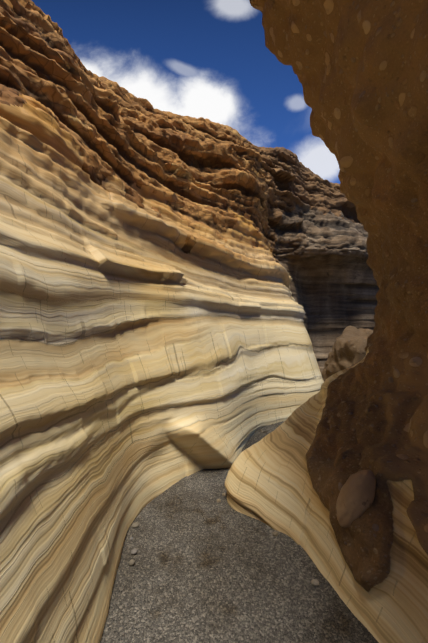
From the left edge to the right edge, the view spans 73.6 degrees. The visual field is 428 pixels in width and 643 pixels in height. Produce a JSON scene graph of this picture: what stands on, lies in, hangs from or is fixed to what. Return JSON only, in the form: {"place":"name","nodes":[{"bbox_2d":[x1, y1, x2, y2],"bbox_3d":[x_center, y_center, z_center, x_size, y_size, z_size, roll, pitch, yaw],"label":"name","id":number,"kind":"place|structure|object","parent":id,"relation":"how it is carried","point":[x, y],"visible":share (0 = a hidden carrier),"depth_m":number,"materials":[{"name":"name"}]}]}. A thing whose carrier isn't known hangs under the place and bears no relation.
{"place":"outdoors","nodes":[
{"label":"outdoors","id":0,"kind":"place"},
{"bbox_2d":[31,0,339,183],"label":"sky","id":1,"kind":"structure","parent":0,"point":[211,60],"materials":[{"name":"blue"}]},
{"bbox_2d":[100,421,378,642],"bbox_3d":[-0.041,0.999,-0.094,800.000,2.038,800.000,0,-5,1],"label":"ground","id":2,"kind":"structure","parent":0,"point":[206,567],"depth_m":1.86,"materials":[{"name":"grey gravel"}]},
{"bbox_2d":[0,0,378,642],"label":"wall","id":3,"kind":"structure","parent":2,"relation":"on","point":[181,297],"depth_m":3.46,"materials":[{"name":"layered sandstone"}]},
{"bbox_2d":[129,424,318,586],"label":"pebbles","id":4,"kind":"object","parent":2,"relation":"on","point":[315,582],"visible":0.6,"depth_m":2.12,"materials":[{"name":"stone"}]},
{"bbox_2d":[224,0,427,642],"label":"wall","id":5,"kind":"structure","parent":2,"relation":"on","point":[360,68],"depth_m":2.25,"materials":[{"name":"rough brown sandstone"},{"name":"embedded pebbles"}]},
{"bbox_2d":[322,326,372,381],"bbox_3d":[3.747,1.379,7.010,2.130,2.610,2.029,0,-5,1],"label":"boulder","id":6,"kind":"object","parent":5,"relation":"on","point":[349,346],"visible":0.31,"depth_m":6.78,"materials":[{"name":"brown stone"}]},
{"bbox_2d":[336,470,375,527],"bbox_3d":[0.910,1.137,1.849,0.178,0.413,0.166,28,4,3],"label":"boulder","id":7,"kind":"object","parent":5,"relation":"on","point":[355,498],"visible":1,"depth_m":1.79,"materials":[{"name":"brown stone"}]}
]}

